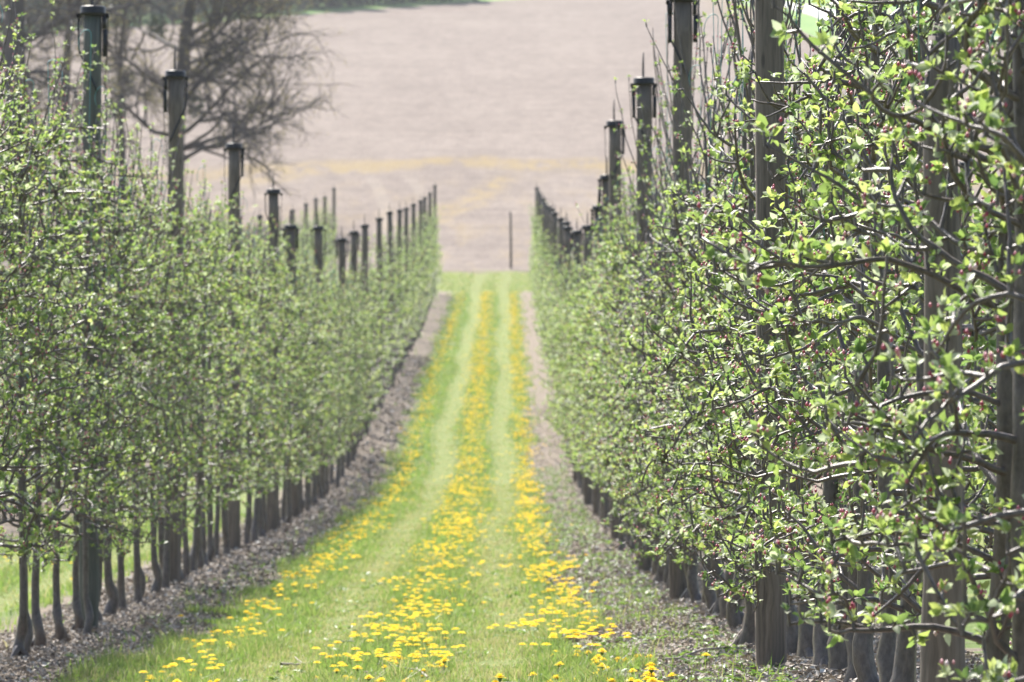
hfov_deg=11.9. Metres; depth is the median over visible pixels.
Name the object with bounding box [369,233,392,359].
apple tree
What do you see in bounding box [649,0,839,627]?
apple tree
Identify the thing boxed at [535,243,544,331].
apple tree
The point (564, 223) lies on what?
trellis post
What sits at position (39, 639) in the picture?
apple tree
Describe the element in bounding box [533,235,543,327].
apple tree
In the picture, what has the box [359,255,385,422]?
apple tree
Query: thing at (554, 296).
apple tree
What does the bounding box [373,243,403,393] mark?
apple tree
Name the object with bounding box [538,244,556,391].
apple tree
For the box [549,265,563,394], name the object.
apple tree
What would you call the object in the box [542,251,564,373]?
apple tree
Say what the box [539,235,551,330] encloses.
apple tree
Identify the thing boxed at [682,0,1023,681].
apple tree
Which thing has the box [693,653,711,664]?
dandelion
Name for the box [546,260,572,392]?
apple tree
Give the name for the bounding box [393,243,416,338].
apple tree
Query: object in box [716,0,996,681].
apple tree
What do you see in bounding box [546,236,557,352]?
apple tree
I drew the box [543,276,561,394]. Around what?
apple tree
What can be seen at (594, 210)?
trellis post
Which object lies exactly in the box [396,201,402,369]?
trellis post
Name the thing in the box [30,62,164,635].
apple tree
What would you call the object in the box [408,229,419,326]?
apple tree
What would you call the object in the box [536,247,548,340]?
apple tree
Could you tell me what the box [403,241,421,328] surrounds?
apple tree
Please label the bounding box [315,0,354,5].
woodland tree
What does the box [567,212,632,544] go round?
apple tree
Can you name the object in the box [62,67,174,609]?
apple tree
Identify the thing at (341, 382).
apple tree
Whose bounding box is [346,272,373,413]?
apple tree
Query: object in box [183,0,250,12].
woodland tree
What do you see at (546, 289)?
apple tree
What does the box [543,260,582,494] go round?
apple tree
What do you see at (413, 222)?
trellis post
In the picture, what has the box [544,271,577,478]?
apple tree
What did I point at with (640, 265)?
apple tree
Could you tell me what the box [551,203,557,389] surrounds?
trellis post
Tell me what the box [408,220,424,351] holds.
apple tree
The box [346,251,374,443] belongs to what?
apple tree
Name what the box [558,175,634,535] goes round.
apple tree
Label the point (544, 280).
apple tree
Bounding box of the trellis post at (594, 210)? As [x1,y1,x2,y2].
[590,200,601,515]
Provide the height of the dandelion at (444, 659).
0.094 m
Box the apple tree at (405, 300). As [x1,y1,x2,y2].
[397,237,410,369]
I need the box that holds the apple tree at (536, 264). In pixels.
[531,216,543,340]
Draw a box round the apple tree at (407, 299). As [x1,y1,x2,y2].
[396,235,417,339]
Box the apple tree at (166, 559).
[113,116,221,587]
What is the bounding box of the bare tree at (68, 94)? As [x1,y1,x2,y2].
[0,0,160,202]
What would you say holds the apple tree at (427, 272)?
on the ground at (424, 346)
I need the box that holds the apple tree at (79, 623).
[28,86,159,631]
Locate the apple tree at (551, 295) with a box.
[543,244,557,379]
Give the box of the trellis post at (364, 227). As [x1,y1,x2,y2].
[361,214,368,434]
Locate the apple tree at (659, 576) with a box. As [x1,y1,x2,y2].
[591,75,701,583]
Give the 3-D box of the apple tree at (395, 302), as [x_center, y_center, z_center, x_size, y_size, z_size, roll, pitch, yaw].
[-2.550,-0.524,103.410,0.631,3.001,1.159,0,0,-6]
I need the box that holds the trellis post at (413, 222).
[411,204,416,341]
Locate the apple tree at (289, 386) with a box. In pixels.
[241,214,298,529]
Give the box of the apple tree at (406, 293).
[394,238,413,324]
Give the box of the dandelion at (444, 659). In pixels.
[433,657,456,676]
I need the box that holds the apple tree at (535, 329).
[534,252,550,355]
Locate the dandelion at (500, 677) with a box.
[497,673,504,681]
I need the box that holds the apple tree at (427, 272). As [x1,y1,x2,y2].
[423,217,433,325]
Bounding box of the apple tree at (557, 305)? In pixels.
[548,255,571,396]
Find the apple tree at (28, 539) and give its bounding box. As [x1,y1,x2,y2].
[0,12,56,563]
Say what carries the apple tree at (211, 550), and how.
on the ground at (424, 346)
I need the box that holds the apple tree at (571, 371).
[557,254,583,456]
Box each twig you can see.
[280,656,311,665]
[396,665,428,677]
[662,629,745,660]
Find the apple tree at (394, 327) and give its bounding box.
[374,235,402,390]
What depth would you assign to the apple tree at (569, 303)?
57.31 m
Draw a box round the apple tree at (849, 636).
[703,0,969,681]
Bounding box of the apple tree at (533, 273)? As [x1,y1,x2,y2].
[531,222,541,317]
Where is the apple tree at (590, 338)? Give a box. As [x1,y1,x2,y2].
[571,217,609,528]
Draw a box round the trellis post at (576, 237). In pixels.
[570,220,583,481]
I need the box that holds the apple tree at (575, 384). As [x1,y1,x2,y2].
[566,238,597,456]
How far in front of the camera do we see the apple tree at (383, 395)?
97.07 m
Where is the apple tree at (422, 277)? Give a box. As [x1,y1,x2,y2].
[411,233,426,338]
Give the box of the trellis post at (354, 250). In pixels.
[348,221,359,454]
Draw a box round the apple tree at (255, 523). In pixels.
[216,221,304,541]
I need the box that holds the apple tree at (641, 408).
[614,77,723,565]
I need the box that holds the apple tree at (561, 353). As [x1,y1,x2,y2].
[552,267,572,442]
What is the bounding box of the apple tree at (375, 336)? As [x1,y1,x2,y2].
[368,256,391,418]
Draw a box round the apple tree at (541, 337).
[539,264,548,345]
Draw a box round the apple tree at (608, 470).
[591,115,664,574]
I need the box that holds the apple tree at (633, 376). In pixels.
[616,0,742,616]
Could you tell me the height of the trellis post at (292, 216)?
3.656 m
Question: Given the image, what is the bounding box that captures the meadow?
[0,0,1002,46]
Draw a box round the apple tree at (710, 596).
[631,0,741,611]
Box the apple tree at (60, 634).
[0,29,151,641]
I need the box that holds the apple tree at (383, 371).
[369,247,394,406]
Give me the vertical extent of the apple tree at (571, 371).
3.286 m
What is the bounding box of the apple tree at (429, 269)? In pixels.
[415,212,430,304]
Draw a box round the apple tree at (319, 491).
[303,271,347,498]
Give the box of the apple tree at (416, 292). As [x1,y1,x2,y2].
[408,229,426,345]
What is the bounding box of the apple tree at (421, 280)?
[409,220,431,335]
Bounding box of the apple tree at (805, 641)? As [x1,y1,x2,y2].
[693,0,916,661]
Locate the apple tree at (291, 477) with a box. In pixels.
[252,240,312,527]
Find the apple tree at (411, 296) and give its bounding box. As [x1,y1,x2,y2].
[396,237,424,348]
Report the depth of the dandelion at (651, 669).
17.42 m
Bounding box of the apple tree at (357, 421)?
[333,275,380,477]
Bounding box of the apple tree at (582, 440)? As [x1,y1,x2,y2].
[569,170,636,549]
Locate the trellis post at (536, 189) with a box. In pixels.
[535,182,538,289]
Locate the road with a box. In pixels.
[743,0,996,38]
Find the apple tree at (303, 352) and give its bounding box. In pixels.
[244,235,304,470]
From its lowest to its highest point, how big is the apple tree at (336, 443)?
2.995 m
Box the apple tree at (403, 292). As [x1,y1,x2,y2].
[384,226,410,373]
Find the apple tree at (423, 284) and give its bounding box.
[409,232,427,315]
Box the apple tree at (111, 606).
[42,108,184,616]
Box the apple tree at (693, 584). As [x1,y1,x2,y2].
[619,32,739,602]
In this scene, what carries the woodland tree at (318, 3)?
on the meadow
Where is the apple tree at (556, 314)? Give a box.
[548,277,572,440]
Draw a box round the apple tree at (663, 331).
[645,0,847,581]
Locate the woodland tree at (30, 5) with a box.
[1,0,43,26]
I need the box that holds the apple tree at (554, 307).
[544,256,557,369]
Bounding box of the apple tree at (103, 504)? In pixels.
[29,108,163,622]
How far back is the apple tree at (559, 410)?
60.07 m
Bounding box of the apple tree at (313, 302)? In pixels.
[278,236,325,514]
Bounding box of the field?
[0,0,1003,269]
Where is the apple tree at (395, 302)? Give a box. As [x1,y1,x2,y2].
[384,246,405,384]
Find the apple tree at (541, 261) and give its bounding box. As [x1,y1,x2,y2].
[536,219,545,319]
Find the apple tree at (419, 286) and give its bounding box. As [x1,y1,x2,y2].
[408,228,429,321]
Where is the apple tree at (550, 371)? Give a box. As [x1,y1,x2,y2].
[546,278,562,395]
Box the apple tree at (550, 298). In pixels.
[541,237,557,366]
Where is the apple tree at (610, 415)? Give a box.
[579,172,659,559]
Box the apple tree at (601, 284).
[575,207,635,525]
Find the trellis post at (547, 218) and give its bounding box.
[545,204,551,356]
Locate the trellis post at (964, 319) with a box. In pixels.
[958,161,971,504]
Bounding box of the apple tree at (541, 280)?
[536,229,548,336]
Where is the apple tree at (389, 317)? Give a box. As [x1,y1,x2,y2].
[375,238,405,389]
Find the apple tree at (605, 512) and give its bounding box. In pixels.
[567,212,608,526]
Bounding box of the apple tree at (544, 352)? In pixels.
[540,260,551,354]
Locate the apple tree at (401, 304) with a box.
[382,237,411,354]
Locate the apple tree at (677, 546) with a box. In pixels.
[623,0,804,620]
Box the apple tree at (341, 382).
[323,266,354,493]
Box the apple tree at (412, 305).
[402,239,421,359]
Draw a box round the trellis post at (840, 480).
[837,234,843,482]
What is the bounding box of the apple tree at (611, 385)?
[596,98,671,523]
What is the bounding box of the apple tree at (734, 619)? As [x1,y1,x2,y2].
[629,0,842,628]
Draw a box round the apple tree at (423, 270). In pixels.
[416,218,433,329]
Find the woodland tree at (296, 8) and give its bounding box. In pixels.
[244,0,306,10]
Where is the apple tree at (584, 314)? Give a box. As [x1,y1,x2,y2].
[574,238,601,463]
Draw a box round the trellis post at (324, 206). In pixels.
[322,191,326,278]
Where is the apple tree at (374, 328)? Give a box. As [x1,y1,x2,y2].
[350,242,384,399]
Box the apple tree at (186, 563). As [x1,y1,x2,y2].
[139,171,239,576]
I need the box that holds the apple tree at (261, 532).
[241,219,306,536]
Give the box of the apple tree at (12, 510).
[0,86,36,521]
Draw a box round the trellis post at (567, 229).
[562,215,573,457]
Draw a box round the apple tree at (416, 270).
[408,231,423,328]
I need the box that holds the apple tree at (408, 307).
[393,236,413,356]
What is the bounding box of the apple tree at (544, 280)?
[536,231,549,347]
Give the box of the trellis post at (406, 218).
[403,208,408,355]
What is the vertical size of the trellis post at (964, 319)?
3.760 m
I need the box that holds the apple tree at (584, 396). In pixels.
[557,253,593,445]
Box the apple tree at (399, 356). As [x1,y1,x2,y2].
[374,245,406,387]
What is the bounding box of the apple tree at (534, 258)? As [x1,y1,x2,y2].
[528,217,540,295]
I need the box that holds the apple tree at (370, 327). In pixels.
[361,258,388,393]
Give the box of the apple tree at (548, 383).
[536,266,581,460]
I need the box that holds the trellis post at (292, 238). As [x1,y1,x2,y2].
[282,210,300,516]
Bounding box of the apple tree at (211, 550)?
[184,191,283,561]
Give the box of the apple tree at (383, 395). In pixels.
[373,241,404,398]
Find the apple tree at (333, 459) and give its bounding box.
[297,251,343,506]
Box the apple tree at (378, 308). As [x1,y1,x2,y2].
[361,246,390,408]
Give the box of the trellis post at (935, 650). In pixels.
[920,23,965,681]
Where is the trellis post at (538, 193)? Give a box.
[536,192,540,303]
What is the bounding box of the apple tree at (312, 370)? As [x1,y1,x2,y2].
[280,251,335,512]
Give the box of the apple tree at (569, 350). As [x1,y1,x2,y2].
[568,241,601,520]
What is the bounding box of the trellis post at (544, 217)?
[542,199,547,346]
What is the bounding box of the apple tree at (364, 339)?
[334,269,376,462]
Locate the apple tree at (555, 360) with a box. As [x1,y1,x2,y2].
[547,273,570,411]
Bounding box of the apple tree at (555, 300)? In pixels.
[545,254,564,413]
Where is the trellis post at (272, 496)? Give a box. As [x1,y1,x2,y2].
[264,172,282,530]
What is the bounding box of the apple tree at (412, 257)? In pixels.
[408,224,421,349]
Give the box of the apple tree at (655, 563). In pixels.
[601,82,672,574]
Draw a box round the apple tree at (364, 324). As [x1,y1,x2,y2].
[324,265,371,465]
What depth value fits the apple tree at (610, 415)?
37.31 m
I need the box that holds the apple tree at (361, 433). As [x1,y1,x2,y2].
[345,261,380,441]
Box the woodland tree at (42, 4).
[33,0,63,16]
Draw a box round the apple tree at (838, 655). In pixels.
[687,5,927,674]
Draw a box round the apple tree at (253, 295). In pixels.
[206,219,281,497]
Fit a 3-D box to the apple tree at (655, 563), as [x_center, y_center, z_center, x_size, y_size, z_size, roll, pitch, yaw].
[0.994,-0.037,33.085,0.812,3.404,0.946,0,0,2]
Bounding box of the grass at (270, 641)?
[0,271,793,681]
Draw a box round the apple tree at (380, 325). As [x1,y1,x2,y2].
[371,256,392,408]
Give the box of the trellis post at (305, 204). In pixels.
[303,199,307,286]
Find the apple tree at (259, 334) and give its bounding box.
[194,193,267,523]
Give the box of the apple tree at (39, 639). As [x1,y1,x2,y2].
[0,59,139,649]
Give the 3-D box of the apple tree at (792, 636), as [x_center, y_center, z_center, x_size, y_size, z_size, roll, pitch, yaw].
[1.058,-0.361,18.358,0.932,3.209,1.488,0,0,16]
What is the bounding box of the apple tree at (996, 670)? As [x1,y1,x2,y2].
[875,13,1023,681]
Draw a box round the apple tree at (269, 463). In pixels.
[223,232,320,532]
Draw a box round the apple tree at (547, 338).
[537,279,571,459]
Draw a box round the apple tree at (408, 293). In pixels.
[402,238,416,357]
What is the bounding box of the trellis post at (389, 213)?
[386,203,392,385]
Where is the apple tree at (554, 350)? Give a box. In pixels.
[537,267,578,483]
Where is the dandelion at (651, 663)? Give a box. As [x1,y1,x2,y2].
[641,662,658,671]
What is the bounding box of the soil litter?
[0,354,1013,681]
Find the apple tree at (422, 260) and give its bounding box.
[416,212,428,334]
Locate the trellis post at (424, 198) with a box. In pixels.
[422,191,426,318]
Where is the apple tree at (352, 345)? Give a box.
[324,268,364,425]
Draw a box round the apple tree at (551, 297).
[542,249,562,387]
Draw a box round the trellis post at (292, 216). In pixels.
[291,203,294,224]
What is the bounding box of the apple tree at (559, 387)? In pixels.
[552,264,576,445]
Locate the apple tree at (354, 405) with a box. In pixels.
[323,275,366,481]
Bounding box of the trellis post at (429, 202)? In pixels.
[427,189,431,304]
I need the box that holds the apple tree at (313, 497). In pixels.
[302,257,349,504]
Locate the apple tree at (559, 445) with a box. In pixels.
[545,255,582,452]
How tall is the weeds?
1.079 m
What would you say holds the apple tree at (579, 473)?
on the ground at (424, 346)
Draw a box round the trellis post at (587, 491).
[580,211,593,504]
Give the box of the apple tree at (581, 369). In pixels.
[560,221,600,505]
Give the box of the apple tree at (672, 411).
[632,1,754,606]
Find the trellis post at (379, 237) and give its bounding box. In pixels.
[375,212,382,406]
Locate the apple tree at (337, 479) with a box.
[326,272,368,486]
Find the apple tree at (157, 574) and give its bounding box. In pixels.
[111,122,212,593]
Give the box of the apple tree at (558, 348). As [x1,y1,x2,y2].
[549,274,564,417]
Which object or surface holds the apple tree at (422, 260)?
on the ground at (424, 346)
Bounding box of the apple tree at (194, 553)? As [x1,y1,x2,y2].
[153,182,267,572]
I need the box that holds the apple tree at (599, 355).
[584,152,652,550]
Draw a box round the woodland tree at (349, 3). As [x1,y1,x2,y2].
[310,0,363,7]
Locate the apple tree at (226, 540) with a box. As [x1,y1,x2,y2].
[181,202,267,555]
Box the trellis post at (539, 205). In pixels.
[537,195,541,313]
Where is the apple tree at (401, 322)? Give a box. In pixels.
[393,240,411,373]
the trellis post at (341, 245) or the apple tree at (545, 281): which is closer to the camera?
the trellis post at (341, 245)
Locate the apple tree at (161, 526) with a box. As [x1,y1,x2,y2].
[116,155,222,575]
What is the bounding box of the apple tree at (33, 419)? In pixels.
[0,0,101,559]
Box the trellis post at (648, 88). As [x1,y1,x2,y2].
[630,52,657,570]
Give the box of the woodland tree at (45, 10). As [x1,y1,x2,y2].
[24,0,90,24]
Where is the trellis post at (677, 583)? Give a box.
[666,0,697,601]
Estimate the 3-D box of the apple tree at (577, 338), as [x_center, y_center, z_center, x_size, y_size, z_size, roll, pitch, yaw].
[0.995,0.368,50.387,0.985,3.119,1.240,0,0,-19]
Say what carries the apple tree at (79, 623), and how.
on the ground at (424, 346)
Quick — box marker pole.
[509,212,511,268]
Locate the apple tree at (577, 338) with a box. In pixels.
[552,241,635,467]
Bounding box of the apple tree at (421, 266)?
[410,225,431,335]
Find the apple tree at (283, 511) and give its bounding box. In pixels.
[244,254,340,521]
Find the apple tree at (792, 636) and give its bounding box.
[651,0,915,657]
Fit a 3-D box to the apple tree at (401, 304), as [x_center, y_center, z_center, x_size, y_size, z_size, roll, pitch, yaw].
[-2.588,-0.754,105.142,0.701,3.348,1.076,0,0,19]
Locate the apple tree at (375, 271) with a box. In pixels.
[350,246,381,390]
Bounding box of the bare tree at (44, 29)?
[0,0,198,234]
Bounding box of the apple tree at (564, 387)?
[553,268,579,451]
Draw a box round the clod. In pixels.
[672,647,687,655]
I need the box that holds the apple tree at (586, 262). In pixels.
[564,251,593,463]
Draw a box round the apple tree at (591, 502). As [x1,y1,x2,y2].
[568,256,593,504]
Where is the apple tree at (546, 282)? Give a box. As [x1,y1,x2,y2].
[537,233,549,352]
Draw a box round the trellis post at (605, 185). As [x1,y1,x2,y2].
[598,157,608,526]
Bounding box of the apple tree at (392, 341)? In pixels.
[370,235,397,381]
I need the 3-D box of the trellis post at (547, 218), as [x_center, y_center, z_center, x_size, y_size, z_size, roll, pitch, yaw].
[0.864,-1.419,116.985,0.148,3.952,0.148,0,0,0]
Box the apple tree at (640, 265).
[606,78,722,588]
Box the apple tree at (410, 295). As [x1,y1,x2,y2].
[395,229,417,333]
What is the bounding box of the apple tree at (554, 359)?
[541,261,572,404]
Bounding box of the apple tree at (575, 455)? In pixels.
[571,244,654,472]
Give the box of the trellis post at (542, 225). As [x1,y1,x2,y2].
[541,196,546,335]
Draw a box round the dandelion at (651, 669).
[644,665,658,679]
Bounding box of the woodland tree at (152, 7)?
[106,0,171,19]
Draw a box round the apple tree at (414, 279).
[402,225,423,324]
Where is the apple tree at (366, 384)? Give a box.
[346,253,376,446]
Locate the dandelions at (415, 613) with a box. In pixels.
[4,291,629,679]
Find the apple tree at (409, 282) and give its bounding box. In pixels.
[402,240,417,358]
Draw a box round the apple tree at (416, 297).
[396,223,421,353]
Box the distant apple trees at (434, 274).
[0,198,999,520]
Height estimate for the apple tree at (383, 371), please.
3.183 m
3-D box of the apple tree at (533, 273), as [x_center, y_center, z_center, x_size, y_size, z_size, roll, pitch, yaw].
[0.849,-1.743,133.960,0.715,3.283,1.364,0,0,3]
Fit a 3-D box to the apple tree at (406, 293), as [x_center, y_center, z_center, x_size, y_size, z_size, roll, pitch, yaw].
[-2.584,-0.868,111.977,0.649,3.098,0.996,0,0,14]
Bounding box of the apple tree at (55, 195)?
[0,0,126,653]
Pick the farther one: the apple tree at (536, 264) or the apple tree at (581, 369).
the apple tree at (536, 264)
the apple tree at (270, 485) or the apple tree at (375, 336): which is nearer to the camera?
the apple tree at (270, 485)
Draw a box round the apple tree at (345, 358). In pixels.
[323,264,364,440]
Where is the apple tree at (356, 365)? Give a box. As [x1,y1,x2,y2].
[335,270,371,471]
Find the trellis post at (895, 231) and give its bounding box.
[889,202,898,483]
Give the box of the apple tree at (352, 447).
[335,264,377,460]
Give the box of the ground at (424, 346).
[0,270,1011,681]
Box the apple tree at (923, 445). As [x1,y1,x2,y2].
[809,0,1023,678]
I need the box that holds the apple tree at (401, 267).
[383,244,410,382]
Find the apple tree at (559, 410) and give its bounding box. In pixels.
[550,256,583,454]
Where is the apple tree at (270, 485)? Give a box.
[223,220,289,538]
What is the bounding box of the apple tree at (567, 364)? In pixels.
[551,275,580,432]
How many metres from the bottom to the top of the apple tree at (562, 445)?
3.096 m
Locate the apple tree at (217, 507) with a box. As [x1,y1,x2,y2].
[165,188,276,558]
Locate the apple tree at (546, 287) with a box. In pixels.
[537,236,551,359]
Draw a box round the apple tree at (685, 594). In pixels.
[614,27,738,598]
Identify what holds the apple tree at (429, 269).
on the ground at (424, 346)
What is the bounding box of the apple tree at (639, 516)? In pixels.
[603,13,713,537]
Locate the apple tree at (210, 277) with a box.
[131,170,229,579]
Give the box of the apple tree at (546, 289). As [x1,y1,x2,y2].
[537,246,551,350]
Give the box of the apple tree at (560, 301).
[536,259,572,413]
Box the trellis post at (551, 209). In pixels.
[549,208,553,371]
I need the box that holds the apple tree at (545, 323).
[540,280,552,382]
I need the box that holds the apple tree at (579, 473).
[546,248,583,487]
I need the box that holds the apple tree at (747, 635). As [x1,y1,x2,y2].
[632,0,840,647]
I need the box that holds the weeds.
[22,465,817,681]
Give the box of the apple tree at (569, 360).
[543,244,593,445]
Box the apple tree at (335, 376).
[308,250,348,458]
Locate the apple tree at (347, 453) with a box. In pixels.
[335,258,373,468]
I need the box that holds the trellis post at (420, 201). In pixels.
[418,194,422,329]
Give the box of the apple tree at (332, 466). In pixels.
[323,266,362,484]
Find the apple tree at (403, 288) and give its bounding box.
[386,241,410,343]
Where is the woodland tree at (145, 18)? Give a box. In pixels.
[94,0,146,19]
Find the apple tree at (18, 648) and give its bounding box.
[0,6,95,659]
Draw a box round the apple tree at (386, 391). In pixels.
[368,278,387,428]
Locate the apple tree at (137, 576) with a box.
[102,99,191,603]
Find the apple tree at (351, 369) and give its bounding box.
[323,259,374,479]
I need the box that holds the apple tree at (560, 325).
[545,271,572,432]
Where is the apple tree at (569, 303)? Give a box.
[558,234,593,457]
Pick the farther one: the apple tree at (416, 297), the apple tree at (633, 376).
the apple tree at (416, 297)
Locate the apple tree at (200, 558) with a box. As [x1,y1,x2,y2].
[146,159,250,569]
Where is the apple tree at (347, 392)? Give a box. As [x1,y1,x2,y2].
[309,271,352,486]
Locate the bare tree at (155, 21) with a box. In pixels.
[60,0,213,212]
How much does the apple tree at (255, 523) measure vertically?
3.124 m
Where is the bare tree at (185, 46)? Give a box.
[0,0,359,217]
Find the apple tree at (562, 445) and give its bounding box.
[560,255,593,463]
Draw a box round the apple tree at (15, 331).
[0,282,22,349]
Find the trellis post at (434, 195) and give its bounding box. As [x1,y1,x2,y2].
[433,182,436,294]
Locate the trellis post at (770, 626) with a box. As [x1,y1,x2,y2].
[755,0,786,668]
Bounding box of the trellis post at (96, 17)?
[76,0,109,627]
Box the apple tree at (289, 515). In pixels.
[279,244,329,523]
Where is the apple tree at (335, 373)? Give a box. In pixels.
[304,267,356,498]
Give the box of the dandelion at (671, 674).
[659,673,674,679]
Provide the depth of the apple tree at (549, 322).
90.60 m
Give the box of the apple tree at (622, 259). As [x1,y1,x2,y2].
[598,163,669,452]
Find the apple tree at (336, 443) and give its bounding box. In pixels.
[298,268,350,507]
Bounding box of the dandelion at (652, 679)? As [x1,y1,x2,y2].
[646,677,658,681]
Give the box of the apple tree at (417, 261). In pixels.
[403,222,423,322]
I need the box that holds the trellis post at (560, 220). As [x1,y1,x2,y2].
[557,209,564,399]
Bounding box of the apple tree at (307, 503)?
[287,265,348,510]
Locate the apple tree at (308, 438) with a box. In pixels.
[242,239,319,475]
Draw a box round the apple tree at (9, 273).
[0,39,50,561]
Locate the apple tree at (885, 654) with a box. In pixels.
[700,0,996,681]
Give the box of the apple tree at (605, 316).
[595,178,672,474]
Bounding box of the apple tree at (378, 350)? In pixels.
[357,258,380,434]
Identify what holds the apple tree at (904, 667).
on the ground at (424, 346)
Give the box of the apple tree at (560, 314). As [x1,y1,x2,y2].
[547,256,583,417]
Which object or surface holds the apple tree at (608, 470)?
on the ground at (424, 346)
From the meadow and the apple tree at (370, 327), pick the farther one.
the meadow
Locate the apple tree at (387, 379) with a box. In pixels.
[383,248,402,390]
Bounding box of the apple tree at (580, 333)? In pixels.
[578,209,628,463]
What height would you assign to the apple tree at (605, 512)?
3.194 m
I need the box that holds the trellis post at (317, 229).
[311,213,325,496]
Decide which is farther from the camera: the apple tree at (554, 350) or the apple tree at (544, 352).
the apple tree at (544, 352)
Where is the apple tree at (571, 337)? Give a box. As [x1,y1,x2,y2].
[565,219,601,517]
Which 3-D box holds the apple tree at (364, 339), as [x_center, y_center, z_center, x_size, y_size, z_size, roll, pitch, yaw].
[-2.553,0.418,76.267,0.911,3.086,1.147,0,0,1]
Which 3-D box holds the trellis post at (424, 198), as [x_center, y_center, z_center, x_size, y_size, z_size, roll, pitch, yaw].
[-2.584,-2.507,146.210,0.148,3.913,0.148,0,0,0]
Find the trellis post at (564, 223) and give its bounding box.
[561,211,570,432]
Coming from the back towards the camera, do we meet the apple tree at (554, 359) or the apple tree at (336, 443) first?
the apple tree at (554, 359)
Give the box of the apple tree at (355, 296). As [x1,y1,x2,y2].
[349,263,384,448]
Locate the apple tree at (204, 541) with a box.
[155,160,268,564]
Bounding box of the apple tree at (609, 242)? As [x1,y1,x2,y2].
[586,168,632,546]
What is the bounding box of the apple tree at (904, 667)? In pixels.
[716,0,1011,681]
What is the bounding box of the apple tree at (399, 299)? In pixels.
[384,233,410,348]
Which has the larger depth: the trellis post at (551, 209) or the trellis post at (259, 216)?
the trellis post at (259, 216)
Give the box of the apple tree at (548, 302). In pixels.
[539,254,550,351]
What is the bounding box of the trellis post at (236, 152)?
[223,123,244,550]
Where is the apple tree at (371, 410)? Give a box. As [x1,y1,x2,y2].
[357,237,393,421]
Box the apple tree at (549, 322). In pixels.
[542,244,573,386]
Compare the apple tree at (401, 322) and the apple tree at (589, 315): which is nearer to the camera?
the apple tree at (589, 315)
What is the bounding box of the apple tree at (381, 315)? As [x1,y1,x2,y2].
[359,234,391,411]
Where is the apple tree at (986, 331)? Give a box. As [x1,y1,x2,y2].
[784,0,1006,622]
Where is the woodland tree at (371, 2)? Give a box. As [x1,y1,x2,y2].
[343,0,402,4]
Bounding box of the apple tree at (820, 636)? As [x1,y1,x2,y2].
[704,0,970,667]
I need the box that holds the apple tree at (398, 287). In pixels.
[385,232,407,373]
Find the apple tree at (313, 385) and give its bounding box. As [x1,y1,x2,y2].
[279,246,328,508]
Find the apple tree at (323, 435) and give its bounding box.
[284,261,333,497]
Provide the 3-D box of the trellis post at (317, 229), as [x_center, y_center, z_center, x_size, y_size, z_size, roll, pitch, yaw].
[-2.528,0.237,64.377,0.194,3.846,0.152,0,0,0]
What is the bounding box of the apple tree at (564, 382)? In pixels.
[554,241,583,490]
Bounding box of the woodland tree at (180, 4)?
[145,0,207,18]
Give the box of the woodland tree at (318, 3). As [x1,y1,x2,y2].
[301,0,342,7]
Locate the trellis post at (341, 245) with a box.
[335,227,347,465]
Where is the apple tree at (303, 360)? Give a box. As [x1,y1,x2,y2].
[278,261,323,514]
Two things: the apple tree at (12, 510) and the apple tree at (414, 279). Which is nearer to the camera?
the apple tree at (12, 510)
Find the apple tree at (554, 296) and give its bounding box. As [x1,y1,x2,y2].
[546,247,562,338]
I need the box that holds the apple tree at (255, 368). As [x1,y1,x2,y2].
[192,191,280,532]
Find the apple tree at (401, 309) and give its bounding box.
[375,227,406,385]
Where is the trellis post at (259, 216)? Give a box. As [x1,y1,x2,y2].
[257,208,262,270]
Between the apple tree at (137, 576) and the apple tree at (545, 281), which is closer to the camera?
the apple tree at (137, 576)
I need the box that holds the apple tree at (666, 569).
[606,90,695,586]
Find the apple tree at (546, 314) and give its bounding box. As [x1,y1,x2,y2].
[541,257,557,391]
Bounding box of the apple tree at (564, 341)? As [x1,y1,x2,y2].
[546,258,582,406]
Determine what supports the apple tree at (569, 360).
on the ground at (424, 346)
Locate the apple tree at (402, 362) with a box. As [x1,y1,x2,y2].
[394,230,416,366]
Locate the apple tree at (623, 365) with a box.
[599,151,672,502]
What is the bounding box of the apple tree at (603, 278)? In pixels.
[583,198,629,479]
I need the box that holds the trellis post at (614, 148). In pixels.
[604,99,625,539]
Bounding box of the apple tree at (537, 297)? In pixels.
[533,269,541,331]
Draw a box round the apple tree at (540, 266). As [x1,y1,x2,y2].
[535,226,545,326]
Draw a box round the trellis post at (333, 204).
[332,188,335,287]
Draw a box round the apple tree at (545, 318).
[540,230,557,363]
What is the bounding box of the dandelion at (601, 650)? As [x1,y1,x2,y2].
[589,648,606,661]
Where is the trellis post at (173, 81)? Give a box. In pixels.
[162,45,188,583]
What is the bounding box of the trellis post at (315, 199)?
[313,193,317,225]
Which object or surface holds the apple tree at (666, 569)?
on the ground at (424, 346)
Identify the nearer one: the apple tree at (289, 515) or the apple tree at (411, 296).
the apple tree at (289, 515)
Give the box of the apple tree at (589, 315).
[580,172,636,540]
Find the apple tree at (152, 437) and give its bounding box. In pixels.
[102,126,201,599]
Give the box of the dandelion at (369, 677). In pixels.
[365,675,372,681]
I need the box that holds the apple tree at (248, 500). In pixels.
[205,217,298,544]
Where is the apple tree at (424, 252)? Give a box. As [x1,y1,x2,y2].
[408,214,429,305]
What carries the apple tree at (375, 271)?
on the ground at (424, 346)
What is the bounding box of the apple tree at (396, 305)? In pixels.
[383,236,403,353]
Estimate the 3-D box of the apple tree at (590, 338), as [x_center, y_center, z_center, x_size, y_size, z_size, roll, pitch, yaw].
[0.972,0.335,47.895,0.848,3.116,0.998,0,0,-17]
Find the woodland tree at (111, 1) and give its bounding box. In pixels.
[66,0,130,23]
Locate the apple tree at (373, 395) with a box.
[346,251,381,419]
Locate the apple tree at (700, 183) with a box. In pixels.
[630,41,739,605]
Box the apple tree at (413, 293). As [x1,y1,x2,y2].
[408,239,421,325]
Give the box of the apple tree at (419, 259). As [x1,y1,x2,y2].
[409,219,425,309]

